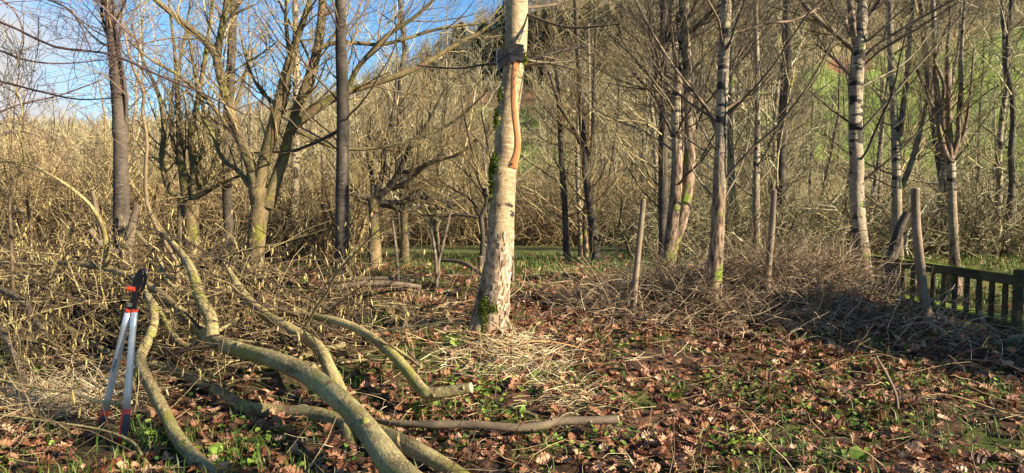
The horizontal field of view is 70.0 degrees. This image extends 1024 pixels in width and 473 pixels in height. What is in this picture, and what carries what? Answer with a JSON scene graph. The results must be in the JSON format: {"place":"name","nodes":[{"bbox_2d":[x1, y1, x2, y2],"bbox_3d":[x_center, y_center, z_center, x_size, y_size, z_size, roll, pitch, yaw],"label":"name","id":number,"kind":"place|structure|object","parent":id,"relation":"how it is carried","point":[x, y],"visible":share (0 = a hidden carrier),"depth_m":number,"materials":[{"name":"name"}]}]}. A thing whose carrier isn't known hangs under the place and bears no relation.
{"place":"outdoors","nodes":[
{"label":"outdoors","id":0,"kind":"place"},
{"bbox_2d":[0,0,548,135],"label":"sky","id":1,"kind":"structure","parent":0,"point":[62,87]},
{"bbox_2d":[0,233,1023,472],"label":"ground","id":2,"kind":"structure","parent":0,"point":[560,467],"depth_m":3.57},
{"bbox_2d":[7,159,15,322],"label":"hazel shoot","id":3,"kind":"object","parent":2,"relation":"on","point":[10,230],"visible":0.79,"depth_m":4.80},
{"bbox_2d":[0,248,101,383],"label":"felled branch","id":4,"kind":"object","parent":2,"relation":"on","point":[15,352],"visible":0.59,"depth_m":3.90,"materials":[{"name":"brown plant"}]},
{"bbox_2d":[0,314,132,417],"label":"felled branch","id":5,"kind":"object","parent":2,"relation":"on","point":[81,396],"visible":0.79,"depth_m":3.03,"materials":[{"name":"brown plant"}]},
{"bbox_2d":[0,225,140,414],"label":"felled branch","id":6,"kind":"object","parent":2,"relation":"on","point":[8,294],"visible":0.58,"depth_m":4.01,"materials":[{"name":"brown plant"}]},
{"bbox_2d":[0,302,169,469],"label":"felled branch","id":7,"kind":"object","parent":2,"relation":"on","point":[90,427],"visible":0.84,"depth_m":2.92,"materials":[{"name":"brown plant"}]},
{"bbox_2d":[37,89,172,230],"bbox_3d":[-5.569,-0.798,10.333,1.796,2.413,1.474,-2,4,-27],"label":"hazel bush","id":8,"kind":"object","parent":2,"relation":"on","point":[75,153],"visible":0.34,"depth_m":10.23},
{"bbox_2d":[0,346,212,449],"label":"dead grass","id":9,"kind":"structure","parent":2,"relation":"on","point":[46,396],"depth_m":3.36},
{"bbox_2d":[26,0,195,296],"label":"alder tree","id":10,"kind":"object","parent":2,"relation":"on","point":[121,192],"visible":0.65,"depth_m":5.92,"materials":[{"name":"grey plant"}]},
{"bbox_2d":[87,190,140,295],"bbox_3d":[-3.159,0.128,5.822,0.431,0.987,0.132,0,4,0],"label":"hazel stump","id":11,"kind":"object","parent":2,"relation":"on","point":[91,233],"visible":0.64,"depth_m":5.79,"materials":[{"name":"wood"}]},
{"bbox_2d":[95,246,146,443],"bbox_3d":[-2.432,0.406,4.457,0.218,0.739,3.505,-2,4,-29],"label":"loppers","id":12,"kind":"object","parent":2,"relation":"on","point":[131,310],"visible":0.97,"depth_m":2.97,"materials":[{"name":"metal"}]},
{"bbox_2d":[74,105,167,246],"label":"hazel bush","id":13,"kind":"object","parent":2,"relation":"on","point":[130,140],"visible":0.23,"depth_m":10.44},
{"bbox_2d":[0,0,263,178],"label":"hazel tree","id":14,"kind":"object","parent":2,"relation":"on","point":[107,53],"visible":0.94,"depth_m":4.29,"materials":[{"name":"brown plant"}]},
{"bbox_2d":[69,0,195,185],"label":"young birch","id":15,"kind":"object","parent":2,"relation":"on","point":[135,90],"visible":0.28,"depth_m":18.01,"materials":[{"name":"brown plant"}]},
{"bbox_2d":[104,0,166,172],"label":"young alder","id":16,"kind":"object","parent":2,"relation":"on","point":[142,80],"visible":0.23,"depth_m":21.08,"materials":[{"name":"brown plant"}]},
{"bbox_2d":[122,24,179,325],"bbox_3d":[-2.259,-0.304,4.590,0.306,2.031,0.024,0,4,0],"label":"hazel shoot","id":17,"kind":"object","parent":2,"relation":"on","point":[156,226],"visible":0.75,"depth_m":4.58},
{"bbox_2d":[91,0,276,273],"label":"hazel tree","id":18,"kind":"object","parent":2,"relation":"on","point":[195,189],"visible":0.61,"depth_m":7.71,"materials":[{"name":"brown plant"}]},
{"bbox_2d":[122,290,251,472],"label":"felled branch","id":19,"kind":"object","parent":2,"relation":"on","point":[177,436],"visible":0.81,"depth_m":3.31,"materials":[{"name":"brown plant"}]},
{"bbox_2d":[59,217,356,455],"bbox_3d":[-1.419,0.492,3.956,2.710,1.174,1.019,3,4,35],"label":"felled branch","id":20,"kind":"object","parent":2,"relation":"on","point":[326,362],"visible":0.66,"depth_m":4.04,"materials":[{"name":"brown plant"}]},
{"bbox_2d":[0,12,416,265],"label":"hazel scrub","id":21,"kind":"object","parent":2,"relation":"on","point":[54,193],"visible":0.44,"depth_m":10.17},
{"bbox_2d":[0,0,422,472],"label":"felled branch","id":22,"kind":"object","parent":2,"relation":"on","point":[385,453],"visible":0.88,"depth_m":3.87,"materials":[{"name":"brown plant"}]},
{"bbox_2d":[143,247,301,397],"bbox_3d":[-1.494,0.396,3.908,0.592,0.757,1.106,-3,5,-41],"label":"felled branch","id":23,"kind":"object","parent":2,"relation":"on","point":[196,342],"visible":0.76,"depth_m":3.80,"materials":[{"name":"brown plant"}]},
{"bbox_2d":[188,330,276,416],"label":"felled branch","id":24,"kind":"object","parent":2,"relation":"on","point":[222,390],"visible":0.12,"depth_m":3.30,"materials":[{"name":"brown plant"}]},
{"bbox_2d":[195,0,285,186],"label":"young birch","id":25,"kind":"object","parent":2,"relation":"on","point":[251,119],"visible":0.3,"depth_m":16.20,"materials":[{"name":"brown plant"}]},
{"bbox_2d":[15,209,469,472],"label":"felled branch","id":26,"kind":"object","parent":2,"relation":"on","point":[422,453],"visible":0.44,"depth_m":3.27,"materials":[{"name":"brown plant"}]},
{"bbox_2d":[140,247,345,387],"bbox_3d":[-1.524,0.464,3.799,0.987,0.886,0.874,2,4,34],"label":"felled branch","id":27,"kind":"object","parent":2,"relation":"on","point":[330,348],"visible":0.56,"depth_m":3.77,"materials":[{"name":"brown plant"}]},
{"bbox_2d":[137,0,352,270],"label":"alder tree","id":28,"kind":"object","parent":2,"relation":"on","point":[227,200],"visible":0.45,"depth_m":7.93,"materials":[{"name":"brown plant"}]},
{"bbox_2d":[234,4,307,170],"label":"young birch","id":29,"kind":"object","parent":2,"relation":"on","point":[261,108],"visible":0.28,"depth_m":20.98,"materials":[{"name":"brown plant"}]},
{"bbox_2d":[0,169,543,471],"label":"brush pile","id":30,"kind":"object","parent":2,"relation":"on","point":[56,289],"visible":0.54,"depth_m":4.53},
{"bbox_2d":[320,280,420,289],"bbox_3d":[-1.173,0.414,5.935,0.878,0.123,0.055,0,4,0],"label":"cut pole","id":31,"kind":"object","parent":30,"relation":"on","point":[387,281],"visible":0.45,"depth_m":5.92,"materials":[{"name":"brown wood"}]},
{"bbox_2d":[233,139,331,259],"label":"hazel bush","id":32,"kind":"object","parent":2,"relation":"on","point":[300,179],"visible":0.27,"depth_m":10.60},
{"bbox_2d":[209,0,405,261],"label":"birch tree","id":33,"kind":"object","parent":2,"relation":"on","point":[294,160],"visible":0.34,"depth_m":10.40,"materials":[{"name":"brown plant"}]},
{"bbox_2d":[258,0,363,185],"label":"young alder","id":34,"kind":"object","parent":2,"relation":"on","point":[311,98],"visible":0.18,"depth_m":20.23,"materials":[{"name":"brown plant"}]},
{"bbox_2d":[96,0,534,279],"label":"hazel tree","id":35,"kind":"object","parent":2,"relation":"on","point":[265,198],"visible":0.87,"depth_m":6.52,"materials":[{"name":"brown plant"}]},
{"bbox_2d":[0,27,537,444],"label":"catkins","id":36,"kind":"object","parent":35,"relation":"hanging from","point":[86,362],"visible":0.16,"depth_m":4.78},
{"bbox_2d":[206,0,455,277],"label":"alder tree","id":37,"kind":"object","parent":2,"relation":"on","point":[341,131],"visible":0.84,"depth_m":6.23,"materials":[{"name":"brown plant"}]},
{"bbox_2d":[320,2,392,244],"bbox_3d":[-3.882,-2.756,18.359,2.108,6.314,2.444,0,4,2],"label":"young birch","id":38,"kind":"object","parent":2,"relation":"on","point":[357,131],"visible":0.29,"depth_m":18.27,"materials":[{"name":"brown plant"}]},
{"bbox_2d":[240,228,489,399],"bbox_3d":[-0.838,0.496,3.839,1.464,1.097,1.285,0,4,0],"label":"felled branch","id":39,"kind":"object","parent":2,"relation":"on","point":[393,354],"visible":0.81,"depth_m":3.67,"materials":[{"name":"brown plant"}]},
{"bbox_2d":[328,0,446,242],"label":"young alder","id":40,"kind":"object","parent":2,"relation":"on","point":[401,30],"visible":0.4,"depth_m":12.19,"materials":[{"name":"brown plant"}]},
{"bbox_2d":[296,35,493,267],"bbox_3d":[-1.294,-0.924,8.789,2.459,2.850,1.803,0,4,0],"label":"hazel tree","id":41,"kind":"object","parent":2,"relation":"on","point":[379,193],"visible":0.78,"depth_m":8.69,"materials":[{"name":"brown plant"}]},
{"bbox_2d":[361,0,429,248],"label":"young alder","id":42,"kind":"object","parent":2,"relation":"on","point":[397,196],"visible":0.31,"depth_m":15.07,"materials":[{"name":"brown plant"}]},
{"bbox_2d":[325,132,488,261],"bbox_3d":[-1.476,-0.499,9.887,2.541,1.927,1.499,1,4,12],"label":"hazel tree","id":43,"kind":"object","parent":2,"relation":"on","point":[404,243],"visible":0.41,"depth_m":9.78,"materials":[{"name":"brown plant"}]},
{"bbox_2d":[363,10,494,256],"bbox_3d":[-1.304,-1.510,11.473,2.204,3.913,1.410,0,4,0],"label":"hazel bush","id":44,"kind":"object","parent":2,"relation":"on","point":[434,223],"visible":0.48,"depth_m":11.49,"materials":[{"name":"brown plant"}]},
{"bbox_2d":[393,0,492,244],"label":"young birch","id":45,"kind":"object","parent":2,"relation":"on","point":[446,37],"visible":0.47,"depth_m":14.14,"materials":[{"name":"brown plant"}]},
{"bbox_2d":[378,64,554,264],"bbox_3d":[-0.632,-0.671,8.407,1.991,2.391,1.489,1,4,18],"label":"hazel tree","id":46,"kind":"object","parent":2,"relation":"on","point":[475,166],"visible":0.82,"depth_m":8.54,"materials":[{"name":"brown plant"}]},
{"bbox_2d":[450,35,522,221],"bbox_3d":[-0.729,-2.308,17.370,1.842,5.359,2.133,2,4,24],"label":"young birch","id":47,"kind":"object","parent":2,"relation":"on","point":[486,178],"visible":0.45,"depth_m":17.34,"materials":[{"name":"brown plant"}]},
{"bbox_2d":[374,415,618,431],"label":"felled branch","id":48,"kind":"object","parent":2,"relation":"on","point":[523,427],"visible":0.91,"depth_m":3.04,"materials":[{"name":"brown plant"}]},
{"bbox_2d":[367,322,642,426],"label":"chips","id":49,"kind":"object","parent":2,"relation":"on","point":[509,343],"depth_m":3.94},
{"bbox_2d":[305,140,712,247],"bbox_3d":[-0.686,-0.992,22.664,15.670,3.469,13.546,0,4,0],"label":"thicket","id":50,"kind":"object","parent":2,"relation":"on","point":[524,231],"visible":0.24,"depth_m":18.27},
{"bbox_2d":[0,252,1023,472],"bbox_3d":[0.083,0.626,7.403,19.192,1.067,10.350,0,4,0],"label":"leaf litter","id":51,"kind":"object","parent":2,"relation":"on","point":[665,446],"visible":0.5,"depth_m":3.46,"materials":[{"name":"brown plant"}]},
{"bbox_2d":[0,249,1023,472],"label":"grass","id":52,"kind":"structure","parent":2,"relation":"on","point":[546,261],"depth_m":3.44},
{"bbox_2d":[0,270,1023,472],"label":"ground herbs","id":53,"kind":"object","parent":2,"relation":"on","point":[855,454],"visible":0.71,"depth_m":3.28,"materials":[{"name":"green plant"}]},
{"bbox_2d":[0,249,1023,472],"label":"fallen twigs","id":54,"kind":"object","parent":2,"relation":"on","point":[697,410],"visible":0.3,"depth_m":3.43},
{"bbox_2d":[408,0,637,336],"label":"birch tree","id":55,"kind":"object","parent":2,"relation":"on","point":[492,303],"visible":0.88,"depth_m":4.33,"materials":[{"name":"beige plant"}]},
{"bbox_2d":[496,43,523,169],"bbox_3d":[-0.010,-0.749,4.221,0.162,0.725,0.052,0,4,0],"label":"axe","id":56,"kind":"object","parent":55,"relation":"attached to","point":[513,54],"visible":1,"depth_m":4.20,"materials":[{"name":"brown wood"}]},
{"bbox_2d":[520,40,573,185],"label":"young alder","id":57,"kind":"object","parent":2,"relation":"on","point":[546,99],"visible":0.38,"depth_m":26.93,"materials":[{"name":"brown plant"}]},
{"bbox_2d":[459,0,639,260],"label":"alder tree","id":58,"kind":"object","parent":2,"relation":"on","point":[564,226],"visible":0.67,"depth_m":10.41,"materials":[{"name":"brown plant"}]},
{"bbox_2d":[524,106,599,244],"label":"hazel bush","id":59,"kind":"object","parent":2,"relation":"on","point":[554,195],"visible":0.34,"depth_m":19.11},
{"bbox_2d":[495,0,640,256],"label":"alder tree","id":60,"kind":"object","parent":2,"relation":"on","point":[583,248],"visible":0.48,"depth_m":11.92,"materials":[{"name":"brown wood"}]},
{"bbox_2d":[490,0,658,262],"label":"alder tree","id":61,"kind":"object","parent":2,"relation":"on","point":[587,188],"visible":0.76,"depth_m":10.34,"materials":[{"name":"brown plant"}]},
{"bbox_2d":[551,0,650,192],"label":"young birch","id":62,"kind":"object","parent":2,"relation":"on","point":[601,145],"visible":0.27,"depth_m":24.42,"materials":[{"name":"brown plant"}]},
{"bbox_2d":[574,1,648,243],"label":"young alder","id":63,"kind":"object","parent":2,"relation":"on","point":[607,186],"visible":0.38,"depth_m":19.14,"materials":[{"name":"brown plant"}]},
{"bbox_2d":[598,33,659,195],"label":"young birch","id":64,"kind":"object","parent":2,"relation":"on","point":[632,114],"visible":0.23,"depth_m":27.41,"materials":[{"name":"brown plant"}]},
{"bbox_2d":[630,199,645,313],"bbox_3d":[0.847,0.195,4.922,0.103,0.894,0.049,0,4,0],"label":"wooden stake","id":65,"kind":"object","parent":2,"relation":"on","point":[633,301],"visible":0.91,"depth_m":4.90,"materials":[{"name":"brown wood"}]},
{"bbox_2d":[258,272,1023,472],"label":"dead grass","id":66,"kind":"structure","parent":2,"relation":"on","point":[685,386],"depth_m":3.44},
{"bbox_2d":[611,24,672,201],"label":"young birch","id":67,"kind":"object","parent":2,"relation":"on","point":[646,143],"visible":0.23,"depth_m":22.27,"materials":[{"name":"brown plant"}]},
{"bbox_2d":[599,0,693,197],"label":"young birch","id":68,"kind":"object","parent":2,"relation":"on","point":[643,139],"visible":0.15,"depth_m":24.27,"materials":[{"name":"brown plant"}]},
{"bbox_2d":[592,0,714,208],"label":"young birch","id":69,"kind":"object","parent":2,"relation":"on","point":[655,155],"visible":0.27,"depth_m":20.37,"materials":[{"name":"brown plant"}]},
{"bbox_2d":[542,0,774,262],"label":"alder tree","id":70,"kind":"object","parent":2,"relation":"on","point":[662,183],"visible":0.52,"depth_m":8.93,"materials":[{"name":"brown plant"}]},
{"bbox_2d":[375,269,1023,472],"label":"dead stalks","id":71,"kind":"object","parent":2,"relation":"on","point":[671,437],"visible":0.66,"depth_m":3.56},
{"bbox_2d":[536,0,877,275],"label":"birch tree","id":72,"kind":"object","parent":2,"relation":"on","point":[682,181],"visible":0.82,"depth_m":6.21,"materials":[{"name":"beige plant"}]},
{"bbox_2d":[692,111,768,219],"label":"hazel bush","id":73,"kind":"object","parent":2,"relation":"on","point":[712,172],"visible":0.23,"depth_m":18.63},
{"bbox_2d":[693,0,776,196],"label":"young alder","id":74,"kind":"object","parent":2,"relation":"on","point":[734,87],"visible":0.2,"depth_m":21.88,"materials":[{"name":"brown plant"}]},
{"bbox_2d":[607,0,873,249],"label":"young birch","id":75,"kind":"object","parent":2,"relation":"on","point":[731,156],"visible":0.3,"depth_m":13.15,"materials":[{"name":"grey plant"}]},
{"bbox_2d":[578,0,913,311],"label":"birch tree","id":76,"kind":"object","parent":2,"relation":"on","point":[719,194],"visible":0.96,"depth_m":4.87,"materials":[{"name":"grey plant"}]},
{"bbox_2d":[523,190,995,354],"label":"bramble stems","id":77,"kind":"object","parent":2,"relation":"on","point":[727,258],"visible":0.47,"depth_m":5.09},
{"bbox_2d":[511,220,1019,354],"bbox_3d":[1.504,0.253,5.587,3.568,0.827,3.132,0,4,0],"label":"bank thatch","id":78,"kind":"object","parent":2,"relation":"on","point":[791,282],"visible":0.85,"depth_m":5.03,"materials":[{"name":"brown plant"}]},
{"bbox_2d":[696,0,835,252],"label":"birch tree","id":79,"kind":"object","parent":2,"relation":"on","point":[755,184],"visible":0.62,"depth_m":9.90,"materials":[{"name":"grey plant"}]},
{"bbox_2d":[763,190,776,298],"bbox_3d":[1.800,0.127,5.118,0.086,0.909,0.050,0,4,0],"label":"wooden stake","id":80,"kind":"object","parent":2,"relation":"on","point":[772,220],"visible":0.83,"depth_m":5.09,"materials":[{"name":"brown wood"}]},
{"bbox_2d":[702,0,842,252],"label":"young alder","id":81,"kind":"object","parent":2,"relation":"on","point":[782,166],"visible":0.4,"depth_m":12.70,"materials":[{"name":"brown plant"}]},
{"bbox_2d":[734,19,815,195],"bbox_3d":[7.359,-3.071,21.215,2.328,6.773,2.695,-3,5,-42],"label":"young birch","id":82,"kind":"object","parent":2,"relation":"on","point":[767,120],"visible":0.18,"depth_m":21.20,"materials":[{"name":"brown plant"}]},
{"bbox_2d":[743,84,819,245],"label":"hazel bush","id":83,"kind":"object","parent":2,"relation":"on","point":[766,166],"visible":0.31,"depth_m":17.61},
{"bbox_2d":[730,0,845,252],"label":"young alder","id":84,"kind":"object","parent":2,"relation":"on","point":[780,101],"visible":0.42,"depth_m":12.94,"materials":[{"name":"brown plant"}]},
{"bbox_2d":[734,0,841,204],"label":"young birch","id":85,"kind":"object","parent":2,"relation":"on","point":[777,90],"visible":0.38,"depth_m":17.70,"materials":[{"name":"brown plant"}]},
{"bbox_2d":[761,18,830,202],"bbox_3d":[9.735,-3.782,25.534,2.631,7.977,2.384,-2,4,-34],"label":"young birch","id":86,"kind":"object","parent":2,"relation":"on","point":[787,166],"visible":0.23,"depth_m":25.50,"materials":[{"name":"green plant"}]},
{"bbox_2d":[589,162,1023,261],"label":"thicket","id":87,"kind":"object","parent":2,"relation":"on","point":[976,228],"visible":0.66,"depth_m":11.44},
{"bbox_2d":[787,25,845,204],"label":"young alder","id":88,"kind":"object","parent":2,"relation":"on","point":[810,162],"visible":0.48,"depth_m":32.10,"materials":[{"name":"brown plant"}]},
{"bbox_2d":[638,270,1023,389],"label":"bramble stems","id":89,"kind":"object","parent":2,"relation":"on","point":[934,328],"visible":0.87,"depth_m":4.33,"materials":[{"name":"brown plant"}]},
{"bbox_2d":[796,0,879,210],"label":"young alder","id":90,"kind":"object","parent":2,"relation":"on","point":[833,139],"visible":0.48,"depth_m":27.98,"materials":[{"name":"brown plant"}]},
{"bbox_2d":[807,1,908,215],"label":"young alder","id":91,"kind":"object","parent":2,"relation":"on","point":[847,181],"visible":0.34,"depth_m":21.15,"materials":[{"name":"brown plant"}]},
{"bbox_2d":[736,0,1018,282],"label":"birch tree","id":92,"kind":"object","parent":2,"relation":"on","point":[856,45],"visible":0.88,"depth_m":5.80,"materials":[{"name":"white plant"}]},
{"bbox_2d":[823,2,935,208],"bbox_3d":[14.214,-4.754,28.193,3.272,9.800,3.793,-3,5,-44],"label":"young birch","id":93,"kind":"object","parent":2,"relation":"on","point":[881,162],"visible":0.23,"depth_m":28.15,"materials":[{"name":"brown plant"}]},
{"bbox_2d":[882,211,910,290],"bbox_3d":[3.897,0.317,7.436,0.271,1.148,0.162,0,4,0],"label":"hazel stump","id":94,"kind":"object","parent":2,"relation":"on","point":[899,228],"visible":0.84,"depth_m":7.38,"materials":[{"name":"wood"}]},
{"bbox_2d":[832,0,962,229],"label":"young birch","id":95,"kind":"object","parent":2,"relation":"on","point":[875,182],"visible":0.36,"depth_m":13.11,"materials":[{"name":"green plant"}]},
{"bbox_2d":[797,0,1023,292],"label":"birch tree","id":96,"kind":"object","parent":2,"relation":"on","point":[899,181],"visible":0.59,"depth_m":8.52,"materials":[{"name":"grey plant"}]},
{"bbox_2d":[911,188,933,322],"bbox_3d":[2.717,0.277,4.827,0.198,1.193,0.073,0,4,0],"label":"wooden post","id":97,"kind":"object","parent":2,"relation":"on","point":[920,269],"visible":0.74,"depth_m":4.80,"materials":[{"name":"brown wood"}]},
{"bbox_2d":[833,0,1023,253],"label":"young alder","id":98,"kind":"object","parent":2,"relation":"on","point":[934,139],"visible":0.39,"depth_m":12.65,"materials":[{"name":"brown plant"}]},
{"bbox_2d":[835,246,1023,334],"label":"wooden fence","id":99,"kind":"object","parent":2,"relation":"on","point":[1014,279],"visible":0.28,"depth_m":6.38,"materials":[{"name":"brown wood"}]},
{"bbox_2d":[877,0,1023,252],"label":"young birch","id":100,"kind":"object","parent":2,"relation":"on","point":[942,175],"visible":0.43,"depth_m":12.51,"materials":[{"name":"grey plant"}]},
{"bbox_2d":[897,0,1022,295],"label":"birch tree","id":101,"kind":"object","parent":2,"relation":"on","point":[949,149],"visible":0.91,"depth_m":8.32,"materials":[{"name":"grey plant"}]},
{"bbox_2d":[900,0,1021,203],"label":"young alder","id":102,"kind":"object","parent":2,"relation":"on","point":[947,43],"visible":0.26,"depth_m":19.97,"materials":[{"name":"brown plant"}]},
{"bbox_2d":[908,0,1023,255],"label":"young birch","id":103,"kind":"object","parent":2,"relation":"on","point":[998,173],"visible":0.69,"depth_m":11.84,"materials":[{"name":"grey plant"}]},
{"bbox_2d":[930,0,1019,203],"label":"young alder","id":104,"kind":"object","parent":2,"relation":"on","point":[978,170],"visible":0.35,"depth_m":26.37,"materials":[{"name":"brown plant"}]},
{"bbox_2d":[940,0,1023,255],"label":"young alder","id":105,"kind":"object","parent":2,"relation":"on","point":[1012,179],"visible":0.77,"depth_m":11.62,"materials":[{"name":"brown plant"}]},
{"bbox_2d":[960,0,1023,210],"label":"young birch","id":106,"kind":"object","parent":2,"relation":"on","point":[1014,18],"visible":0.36,"depth_m":24.28,"materials":[{"name":"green plant"}]},
{"bbox_2d":[960,32,1023,206],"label":"young birch","id":107,"kind":"object","parent":2,"relation":"on","point":[990,119],"visible":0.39,"depth_m":24.48,"materials":[{"name":"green plant"}]},
{"bbox_2d":[975,35,1023,204],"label":"young birch","id":108,"kind":"object","parent":2,"relation":"on","point":[1005,132],"visible":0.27,"depth_m":25.11,"materials":[{"name":"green plant"}]},
{"bbox_2d":[22,0,1023,215],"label":"hill","id":109,"kind":"structure","parent":0,"point":[1018,161],"depth_m":90.44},
{"bbox_2d":[0,0,1023,196],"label":"distant wood","id":110,"kind":"object","parent":109,"relation":"on","point":[266,111],"visible":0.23,"depth_m":84.21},
{"bbox_2d":[448,0,646,81],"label":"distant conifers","id":111,"kind":"object","parent":109,"relation":"on","point":[501,22],"visible":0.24,"depth_m":111.42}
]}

